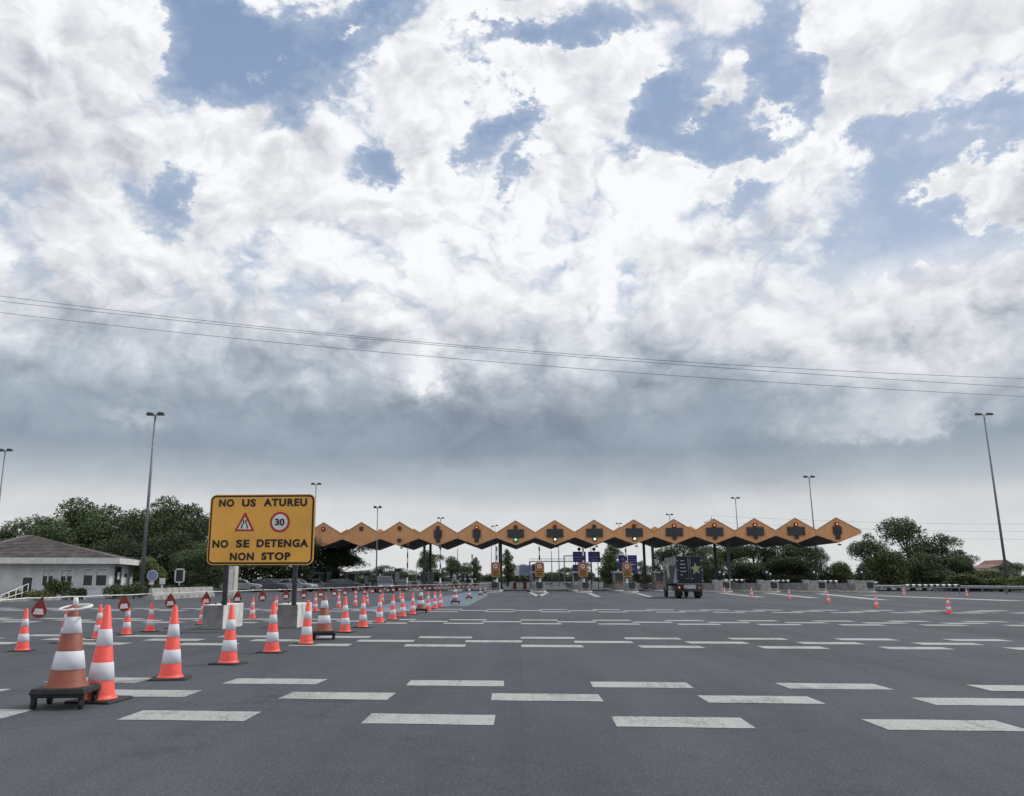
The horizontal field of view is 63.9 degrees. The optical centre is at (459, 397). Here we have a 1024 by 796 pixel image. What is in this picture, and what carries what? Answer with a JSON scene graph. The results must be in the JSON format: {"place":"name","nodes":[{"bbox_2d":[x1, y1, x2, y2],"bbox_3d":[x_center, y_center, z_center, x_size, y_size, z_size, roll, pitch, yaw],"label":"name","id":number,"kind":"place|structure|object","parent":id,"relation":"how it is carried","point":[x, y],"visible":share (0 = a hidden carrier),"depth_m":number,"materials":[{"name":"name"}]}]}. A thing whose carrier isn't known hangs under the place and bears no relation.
{"place":"outdoors","nodes":[
{"label":"outdoors","id":0,"kind":"place"},
{"bbox_2d":[0,583,485,600],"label":"lamp cable","id":1,"kind":"object","parent":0,"point":[172,593],"visible":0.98,"depth_m":21.80,"materials":[{"name":"white paint"}]},
{"bbox_2d":[31,597,46,617],"bbox_3d":[-8.736,4.375,17.063,0.290,0.418,0.100,8,-16,-15],"label":"warning lamp","id":2,"kind":"object","parent":1,"relation":"hanging from","point":[39,609],"visible":1,"depth_m":17.02,"materials":[{"name":"red plastic"}]},
{"bbox_2d":[0,581,1023,795],"bbox_3d":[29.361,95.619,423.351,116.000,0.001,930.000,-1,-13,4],"label":"road","id":3,"kind":"structure","parent":0,"point":[835,744],"depth_m":9.10,"materials":[{"name":"grey asphalt"}]},
{"bbox_2d":[7,608,36,651],"bbox_3d":[-8.524,4.543,16.064,0.414,0.811,0.414,2,-12,-8],"label":"traffic cone","id":4,"kind":"object","parent":3,"relation":"on","point":[22,644],"visible":1,"depth_m":15.97,"materials":[{"name":"orange plastic"}]},
{"bbox_2d":[28,605,101,709],"bbox_3d":[-4.317,2.852,9.079,0.582,1.078,0.543,1,-13,-4],"label":"wheeled cone","id":5,"kind":"object","parent":3,"relation":"on","point":[67,677],"visible":1,"depth_m":8.94,"materials":[{"name":"plastic"}]},
{"bbox_2d":[58,597,93,611],"bbox_3d":[-4.300,2.307,9.191,0.358,0.124,0.358,-4,-4,3],"label":"lamp bracket","id":6,"kind":"object","parent":5,"relation":"attached to","point":[84,606],"visible":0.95,"depth_m":9.17,"materials":[{"name":"white paint"}]},
{"bbox_2d":[0,535,140,596],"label":"service building","id":7,"kind":"structure","parent":3,"relation":"on","point":[35,562],"depth_m":68.27,"materials":[{"name":"white paint"}]},
{"bbox_2d":[40,569,54,586],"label":"window","id":8,"kind":"structure","parent":7,"relation":"in","point":[47,574],"depth_m":67.96,"materials":[{"name":"white paint"}]},
{"bbox_2d":[59,569,73,585],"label":"window","id":9,"kind":"structure","parent":7,"relation":"in","point":[67,574],"depth_m":68.21,"materials":[{"name":"white paint"}]},
{"bbox_2d":[81,569,93,586],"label":"window","id":10,"kind":"structure","parent":7,"relation":"in","point":[88,574],"depth_m":68.47,"materials":[{"name":"white paint"}]},
{"bbox_2d":[94,569,107,586],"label":"window","id":11,"kind":"structure","parent":7,"relation":"in","point":[101,575],"depth_m":68.65,"materials":[{"name":"white paint"}]},
{"bbox_2d":[68,587,87,599],"bbox_3d":[-26.313,13.584,56.473,1.420,1.088,1.107,-1,-13,4],"label":"hedge","id":12,"kind":"object","parent":3,"relation":"on","point":[73,591],"visible":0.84,"depth_m":56.28,"materials":[{"name":"green plant"}]},
{"bbox_2d":[53,497,117,544],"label":"tree","id":13,"kind":"object","parent":3,"relation":"on","point":[74,515],"visible":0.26,"depth_m":97.67,"materials":[{"name":"green plant"}]},
{"bbox_2d":[85,604,102,638],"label":"traffic cone","id":14,"kind":"object","parent":3,"relation":"on","point":[97,624],"visible":0.67,"depth_m":19.30,"materials":[{"name":"orange plastic"}]},
{"bbox_2d":[84,587,107,597],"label":"parapet wall","id":15,"kind":"structure","parent":3,"relation":"on","point":[91,591],"depth_m":63.32,"materials":[{"name":"white concrete"}]},
{"bbox_2d":[64,605,132,704],"bbox_3d":[-4.118,2.949,9.486,0.544,1.066,0.544,-2,-13,7],"label":"traffic cone","id":16,"kind":"object","parent":3,"relation":"on","point":[101,671],"visible":0.92,"depth_m":9.38,"materials":[{"name":"orange plastic"}]},
{"bbox_2d":[69,503,149,552],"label":"tree","id":17,"kind":"object","parent":3,"relation":"on","point":[95,526],"visible":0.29,"depth_m":92.52,"materials":[{"name":"green plant"}]},
{"bbox_2d":[100,580,145,598],"bbox_3d":[-24.727,14.183,60.244,3.180,1.540,1.736,2,-13,-8],"label":"hedge","id":18,"kind":"object","parent":3,"relation":"on","point":[122,589],"visible":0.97,"depth_m":60.07,"materials":[{"name":"green plant"}]},
{"bbox_2d":[116,608,134,634],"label":"traffic cone","id":19,"kind":"object","parent":3,"relation":"on","point":[126,628],"visible":0.89,"depth_m":20.68,"materials":[{"name":"orange plastic"}]},
{"bbox_2d":[94,531,160,583],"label":"tree","id":20,"kind":"object","parent":3,"relation":"on","point":[124,547],"visible":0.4,"depth_m":82.85,"materials":[{"name":"green plant"}]},
{"bbox_2d":[139,602,158,631],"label":"traffic cone","id":21,"kind":"object","parent":3,"relation":"on","point":[150,624],"visible":1,"depth_m":21.95,"materials":[{"name":"orange plastic"}]},
{"bbox_2d":[132,556,168,591],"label":"tree","id":22,"kind":"object","parent":3,"relation":"on","point":[151,564],"visible":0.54,"depth_m":75.96,"materials":[{"name":"green plant"}]},
{"bbox_2d":[139,412,164,596],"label":"street lamp","id":23,"kind":"object","parent":3,"relation":"on","point":[147,511],"visible":0.89,"depth_m":67.63,"materials":[{"name":"metal"}]},
{"bbox_2d":[130,495,204,558],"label":"tree","id":24,"kind":"object","parent":3,"relation":"on","point":[164,511],"visible":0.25,"depth_m":95.41,"materials":[{"name":"green plant"}]},
{"bbox_2d":[147,606,191,680],"bbox_3d":[-4.042,3.448,11.564,0.507,0.994,0.507,2,-12,-8],"label":"traffic cone","id":25,"kind":"object","parent":3,"relation":"on","point":[170,669],"visible":1,"depth_m":11.44,"materials":[{"name":"orange plastic"}]},
{"bbox_2d":[146,587,214,599],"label":"jersey wall","id":26,"kind":"structure","parent":3,"relation":"on","point":[181,590],"depth_m":61.19,"materials":[{"name":"concrete"}]},
{"bbox_2d":[149,502,219,578],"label":"tree","id":27,"kind":"object","parent":3,"relation":"on","point":[194,529],"visible":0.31,"depth_m":90.44,"materials":[{"name":"green plant"}]},
{"bbox_2d":[202,601,242,628],"bbox_3d":[-6.854,6.298,23.807,0.600,0.750,1.712,-1,-13,4],"label":"concrete block","id":28,"kind":"object","parent":3,"relation":"on","point":[215,616],"depth_m":23.01,"materials":[{"name":"concrete"}]},
{"bbox_2d":[207,494,315,604],"bbox_3d":[-5.607,4.283,23.143,3.047,3.075,0.179,-1,-13,4],"label":"works sign","id":29,"kind":"object","parent":28,"relation":"attached to","point":[270,529],"visible":1,"depth_m":23.18,"materials":[{"name":"yellow metal"}]},
{"bbox_2d":[208,604,248,664],"bbox_3d":[-3.804,3.926,13.612,0.485,0.951,0.485,-3,-13,13],"label":"traffic cone","id":30,"kind":"object","parent":3,"relation":"on","point":[228,655],"visible":1,"depth_m":13.49,"materials":[{"name":"orange plastic"}]},
{"bbox_2d":[227,566,238,598],"bbox_3d":[-16.654,13.507,59.845,0.724,2.337,0.820,-1,-13,4],"label":"control cabinet","id":31,"kind":"object","parent":3,"relation":"on","point":[233,579],"visible":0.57,"depth_m":59.54,"materials":[{"name":"grey metal"}]},
{"bbox_2d":[219,579,261,591],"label":"parked car","id":32,"kind":"object","parent":3,"relation":"on","point":[244,584],"visible":0.62,"depth_m":90.93,"materials":[{"name":"paint"}]},
{"bbox_2d":[251,579,287,591],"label":"parked car","id":33,"kind":"object","parent":3,"relation":"on","point":[269,583],"visible":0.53,"depth_m":94.53,"materials":[{"name":"paint"}]},
{"bbox_2d":[256,602,287,653],"bbox_3d":[-3.578,4.403,15.734,0.480,0.941,0.480,-2,-12,8],"label":"traffic cone","id":34,"kind":"object","parent":3,"relation":"on","point":[272,642],"visible":1,"depth_m":15.62,"materials":[{"name":"orange plastic"}]},
{"bbox_2d":[277,602,311,627],"bbox_3d":[-4.904,6.449,24.483,0.600,0.750,1.712,-1,-13,4],"label":"concrete block","id":35,"kind":"object","parent":3,"relation":"on","point":[289,615],"depth_m":23.67,"materials":[{"name":"concrete"}]},
{"bbox_2d":[277,579,317,591],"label":"parked car","id":36,"kind":"object","parent":3,"relation":"on","point":[302,584],"visible":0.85,"depth_m":94.47,"materials":[{"name":"paint"}]},
{"bbox_2d":[292,600,319,644],"bbox_3d":[-3.293,4.861,17.746,0.471,0.923,0.471,-1,-12,10],"label":"traffic cone","id":37,"kind":"object","parent":3,"relation":"on","point":[306,638],"visible":1,"depth_m":17.63,"materials":[{"name":"orange plastic"}]},
{"bbox_2d":[312,595,335,639],"bbox_3d":[-3.157,5.138,19.162,0.538,0.997,0.502,0,-13,-5],"label":"wheeled cone","id":38,"kind":"object","parent":3,"relation":"on","point":[324,627],"visible":0.97,"depth_m":19.03,"materials":[{"name":"plastic"}]},
{"bbox_2d":[325,579,364,590],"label":"parked car","id":39,"kind":"object","parent":3,"relation":"on","point":[331,584],"visible":0.8,"depth_m":97.92,"materials":[{"name":"paint"}]},
{"bbox_2d":[314,544,377,578],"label":"tree","id":40,"kind":"object","parent":3,"relation":"on","point":[335,554],"visible":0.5,"depth_m":119.39,"materials":[{"name":"green plant"}]},
{"bbox_2d":[336,596,356,632],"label":"traffic cone","id":41,"kind":"object","parent":3,"relation":"on","point":[345,625],"visible":0.97,"depth_m":21.62,"materials":[{"name":"orange plastic"}]},
{"bbox_2d":[352,595,371,627],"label":"traffic cone","id":42,"kind":"object","parent":3,"relation":"on","point":[362,622],"visible":1,"depth_m":23.76,"materials":[{"name":"orange plastic"}]},
{"bbox_2d":[374,576,393,592],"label":"people carrier","id":43,"kind":"object","parent":3,"relation":"on","point":[383,582],"visible":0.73,"depth_m":89.32,"materials":[{"name":"paint"}]},
{"bbox_2d":[352,591,482,610],"bbox_3d":[-0.480,16.809,69.318,3.979,0.001,68.815,-1,-13,4],"label":"blue lane marking","id":44,"kind":"object","parent":3,"relation":"on","point":[446,600],"visible":0.56,"depth_m":50.13,"materials":[{"name":"paint"}]},
{"bbox_2d":[467,557,482,585],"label":"tree","id":45,"kind":"object","parent":3,"relation":"on","point":[476,568],"visible":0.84,"depth_m":185.70,"materials":[{"name":"green plant"}]},
{"bbox_2d":[502,548,515,586],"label":"tree","id":46,"kind":"object","parent":3,"relation":"on","point":[508,571],"visible":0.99,"depth_m":165.54,"materials":[{"name":"green plant"}]},
{"bbox_2d":[0,592,1023,730],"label":"road markings","id":47,"kind":"object","parent":3,"relation":"on","point":[888,724],"visible":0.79,"depth_m":9.95,"materials":[{"name":"white paint"}]},
{"bbox_2d":[514,564,534,586],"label":"distant lorry","id":48,"kind":"object","parent":3,"relation":"on","point":[523,570],"visible":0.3,"depth_m":169.54,"materials":[{"name":"white paint"}]},
{"bbox_2d":[565,572,592,592],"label":"toll island","id":49,"kind":"structure","parent":3,"relation":"on","point":[583,587],"depth_m":90.55,"materials":[{"name":"grey concrete"}]},
{"bbox_2d":[314,517,861,590],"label":"toll canopy","id":50,"kind":"object","parent":3,"relation":"on","point":[796,532],"visible":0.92,"depth_m":106.39,"materials":[{"name":"metal"}]},
{"bbox_2d":[595,544,623,583],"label":"tree","id":51,"kind":"object","parent":3,"relation":"on","point":[610,563],"visible":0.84,"depth_m":144.77,"materials":[{"name":"green plant"}]},
{"bbox_2d":[602,572,638,592],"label":"toll island","id":52,"kind":"structure","parent":3,"relation":"on","point":[630,587],"depth_m":91.63,"materials":[{"name":"grey concrete"}]},
{"bbox_2d":[618,555,637,581],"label":"blue sign","id":53,"kind":"object","parent":3,"relation":"on","point":[632,559],"visible":0.56,"depth_m":114.34,"materials":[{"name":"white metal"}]},
{"bbox_2d":[631,561,651,587],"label":"tree","id":54,"kind":"object","parent":3,"relation":"on","point":[638,577],"visible":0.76,"depth_m":144.51,"materials":[{"name":"green plant"}]},
{"bbox_2d":[660,556,703,597],"bbox_3d":[17.515,14.146,64.519,2.180,3.118,7.484,-1,-13,4],"label":"box lorry","id":55,"kind":"object","parent":3,"relation":"on","point":[681,574],"visible":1,"depth_m":61.65,"materials":[{"name":"metal"}]},
{"bbox_2d":[675,557,689,582],"bbox_3d":[16.769,12.960,61.562,0.998,1.866,0.075,-1,-13,4],"label":"rear door","id":56,"kind":"structure","parent":55,"relation":"in","point":[682,562],"depth_m":61.56,"materials":[{"name":"metal"}]},
{"bbox_2d":[689,557,702,582],"bbox_3d":[17.802,12.943,61.489,0.998,1.866,0.075,-1,-13,4],"label":"rear door","id":57,"kind":"structure","parent":55,"relation":"in","point":[694,562],"depth_m":61.49,"materials":[{"name":"metal"}]},
{"bbox_2d":[696,569,732,592],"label":"toll island","id":58,"kind":"structure","parent":3,"relation":"on","point":[716,586],"depth_m":90.63,"materials":[{"name":"concrete"}]},
{"bbox_2d":[731,569,779,592],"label":"toll island","id":59,"kind":"structure","parent":3,"relation":"on","point":[767,586],"depth_m":91.50,"materials":[{"name":"concrete"}]},
{"bbox_2d":[778,569,826,592],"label":"toll island","id":60,"kind":"structure","parent":3,"relation":"on","point":[808,586],"depth_m":91.13,"materials":[{"name":"concrete"}]},
{"bbox_2d":[805,546,831,582],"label":"tree","id":61,"kind":"object","parent":3,"relation":"on","point":[821,558],"visible":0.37,"depth_m":126.94,"materials":[{"name":"green plant"}]},
{"bbox_2d":[824,561,856,582],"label":"tree","id":62,"kind":"object","parent":3,"relation":"on","point":[840,572],"visible":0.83,"depth_m":124.40,"materials":[{"name":"green plant"}]},
{"bbox_2d":[826,569,876,592],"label":"toll island","id":63,"kind":"structure","parent":3,"relation":"on","point":[862,586],"depth_m":90.49,"materials":[{"name":"concrete"}]},
{"bbox_2d":[845,532,890,589],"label":"tree","id":64,"kind":"object","parent":3,"relation":"on","point":[872,548],"visible":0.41,"depth_m":111.94,"materials":[{"name":"green plant"}]},
{"bbox_2d":[862,548,911,590],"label":"tree","id":65,"kind":"object","parent":3,"relation":"on","point":[891,567],"visible":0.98,"depth_m":103.22,"materials":[{"name":"green plant"}]},
{"bbox_2d":[901,551,955,590],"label":"tree","id":66,"kind":"object","parent":3,"relation":"on","point":[921,573],"visible":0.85,"depth_m":104.51,"materials":[{"name":"green plant"}]},
{"bbox_2d":[901,584,959,593],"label":"lane barrier","id":67,"kind":"object","parent":3,"relation":"on","point":[904,586],"visible":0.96,"depth_m":80.53,"materials":[{"name":"metal"}]},
{"bbox_2d":[875,585,1023,593],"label":"guardrail","id":68,"kind":"object","parent":3,"relation":"on","point":[967,587],"visible":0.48,"depth_m":84.16,"materials":[{"name":"metal"}]},
{"bbox_2d":[942,573,997,590],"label":"bush","id":69,"kind":"object","parent":3,"relation":"on","point":[970,579],"visible":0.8,"depth_m":98.31,"materials":[{"name":"green plant"}]},
{"bbox_2d":[0,312,1023,396],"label":"power line","id":70,"kind":"object","parent":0,"point":[524,364],"visible":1,"depth_m":65.08,"materials":[{"name":"metal"}]},
{"bbox_2d":[0,0,1023,579],"label":"sky","id":71,"kind":"structure","parent":0,"point":[826,186],"materials":[{"name":"white"}]},
{"bbox_2d":[1,580,1023,598],"bbox_3d":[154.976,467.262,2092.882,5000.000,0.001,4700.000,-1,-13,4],"label":"ground","id":72,"kind":"structure","parent":0,"point":[842,582],"depth_m":133.81,"materials":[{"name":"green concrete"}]},
{"bbox_2d":[0,517,38,538],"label":"tree","id":73,"kind":"object","parent":72,"relation":"on","point":[16,526],"visible":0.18,"depth_m":89.77,"materials":[{"name":"green plant"}]},
{"bbox_2d":[4,588,50,598],"bbox_3d":[-28.674,13.150,54.548,3.108,0.868,1.819,-1,-13,4],"label":"hedge","id":74,"kind":"object","parent":72,"relation":"on","point":[36,593],"visible":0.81,"depth_m":54.20,"materials":[{"name":"green plant"}]},
{"bbox_2d":[21,513,72,534],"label":"tree","id":75,"kind":"object","parent":72,"relation":"on","point":[47,521],"visible":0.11,"depth_m":92.33,"materials":[{"name":"green plant"}]},
{"bbox_2d":[17,523,88,548],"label":"tree","id":76,"kind":"object","parent":72,"relation":"on","point":[57,535],"visible":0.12,"depth_m":84.22,"materials":[{"name":"green plant"}]},
{"bbox_2d":[42,578,72,597],"bbox_3d":[-28.330,13.492,57.637,2.278,1.622,1.622,-1,-13,4],"label":"hedge","id":77,"kind":"object","parent":72,"relation":"on","point":[55,588],"visible":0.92,"depth_m":57.42,"materials":[{"name":"green plant"}]},
{"bbox_2d":[110,508,168,591],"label":"tree","id":78,"kind":"object","parent":72,"relation":"on","point":[135,521],"visible":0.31,"depth_m":88.44,"materials":[{"name":"green plant"}]},
{"bbox_2d":[146,530,206,585],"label":"tree","id":79,"kind":"object","parent":72,"relation":"on","point":[169,568],"visible":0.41,"depth_m":84.48,"materials":[{"name":"green plant"}]},
{"bbox_2d":[169,543,229,592],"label":"tree","id":80,"kind":"object","parent":72,"relation":"on","point":[210,575],"visible":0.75,"depth_m":79.30,"materials":[{"name":"green plant"}]},
{"bbox_2d":[238,565,288,589],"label":"tree","id":81,"kind":"object","parent":72,"relation":"on","point":[246,574],"visible":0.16,"depth_m":103.17,"materials":[{"name":"green plant"}]},
{"bbox_2d":[249,538,328,590],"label":"tree","id":82,"kind":"object","parent":72,"relation":"on","point":[305,570],"visible":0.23,"depth_m":107.19,"materials":[{"name":"green plant"}]},
{"bbox_2d":[309,554,370,580],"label":"tree","id":83,"kind":"object","parent":72,"relation":"on","point":[338,570],"visible":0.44,"depth_m":120.27,"materials":[{"name":"green plant"}]},
{"bbox_2d":[415,549,445,571],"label":"tree","id":84,"kind":"object","parent":72,"relation":"on","point":[435,557],"visible":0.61,"depth_m":176.84,"materials":[{"name":"green plant"}]},
{"bbox_2d":[415,569,455,583],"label":"tree","id":85,"kind":"object","parent":72,"relation":"on","point":[444,576],"visible":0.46,"depth_m":234.44,"materials":[{"name":"green plant"}]},
{"bbox_2d":[441,556,461,581],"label":"tree","id":86,"kind":"object","parent":72,"relation":"on","point":[454,565],"visible":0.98,"depth_m":185.47,"materials":[{"name":"green plant"}]},
{"bbox_2d":[552,567,571,584],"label":"tree","id":87,"kind":"object","parent":72,"relation":"on","point":[567,570],"visible":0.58,"depth_m":242.55,"materials":[{"name":"green plant"}]},
{"bbox_2d":[649,546,677,572],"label":"tree","id":88,"kind":"object","parent":72,"relation":"on","point":[659,555],"visible":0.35,"depth_m":134.81,"materials":[{"name":"green plant"}]},
{"bbox_2d":[663,543,712,564],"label":"tree","id":89,"kind":"object","parent":72,"relation":"on","point":[670,549],"visible":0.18,"depth_m":132.39,"materials":[{"name":"green plant"}]},
{"bbox_2d":[684,545,724,582],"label":"tree","id":90,"kind":"object","parent":72,"relation":"on","point":[707,551],"visible":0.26,"depth_m":130.07,"materials":[{"name":"green plant"}]},
{"bbox_2d":[704,545,750,582],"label":"tree","id":91,"kind":"object","parent":72,"relation":"on","point":[723,554],"visible":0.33,"depth_m":133.69,"materials":[{"name":"green plant"}]},
{"bbox_2d":[712,558,768,582],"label":"tree","id":92,"kind":"object","parent":72,"relation":"on","point":[742,569],"visible":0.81,"depth_m":121.12,"materials":[{"name":"green plant"}]},
{"bbox_2d":[731,544,776,580],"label":"tree","id":93,"kind":"object","parent":72,"relation":"on","point":[746,551],"visible":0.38,"depth_m":127.33,"materials":[{"name":"green plant"}]},
{"bbox_2d":[749,544,796,577],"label":"tree","id":94,"kind":"object","parent":72,"relation":"on","point":[770,551],"visible":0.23,"depth_m":125.46,"materials":[{"name":"green plant"}]},
{"bbox_2d":[763,556,824,582],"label":"tree","id":95,"kind":"object","parent":72,"relation":"on","point":[790,576],"visible":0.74,"depth_m":119.93,"materials":[{"name":"green plant"}]},
{"bbox_2d":[775,544,822,580],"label":"tree","id":96,"kind":"object","parent":72,"relation":"on","point":[794,551],"visible":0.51,"depth_m":123.28,"materials":[{"name":"green plant"}]},
{"bbox_2d":[873,517,942,589],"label":"tree","id":97,"kind":"object","parent":72,"relation":"on","point":[902,529],"visible":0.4,"depth_m":112.15,"materials":[{"name":"green plant"}]},
{"bbox_2d":[911,532,975,589],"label":"tree","id":98,"kind":"object","parent":72,"relation":"on","point":[944,542],"visible":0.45,"depth_m":110.44,"materials":[{"name":"green plant"}]},
{"bbox_2d":[940,549,979,578],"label":"tree","id":99,"kind":"object","parent":72,"relation":"on","point":[957,559],"visible":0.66,"depth_m":108.53,"materials":[{"name":"green plant"}]},
{"bbox_2d":[975,413,1010,591],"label":"street lamp","id":100,"kind":"object","parent":72,"relation":"on","point":[1001,535],"visible":0.9,"depth_m":99.02,"materials":[{"name":"metal"}]},
{"bbox_2d":[976,576,1022,591],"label":"bush","id":101,"kind":"object","parent":72,"relation":"on","point":[1000,580],"visible":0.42,"depth_m":97.16,"materials":[{"name":"green plant"}]},
{"bbox_2d":[989,562,1023,578],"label":"tree","id":102,"kind":"object","parent":72,"relation":"on","point":[1014,567],"visible":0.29,"depth_m":114.28,"materials":[{"name":"green plant"}]},
{"bbox_2d":[1003,574,1023,590],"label":"bush","id":103,"kind":"object","parent":72,"relation":"on","point":[1019,582],"visible":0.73,"depth_m":93.70,"materials":[{"name":"green plant"}]},
{"bbox_2d":[2,301,1023,387],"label":"power line","id":104,"kind":"object","parent":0,"point":[521,352],"visible":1,"depth_m":64.70,"materials":[{"name":"metal"}]},
{"bbox_2d":[3,296,1023,378],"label":"power line","id":105,"kind":"object","parent":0,"point":[525,350],"visible":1,"depth_m":64.08,"materials":[{"name":"metal"}]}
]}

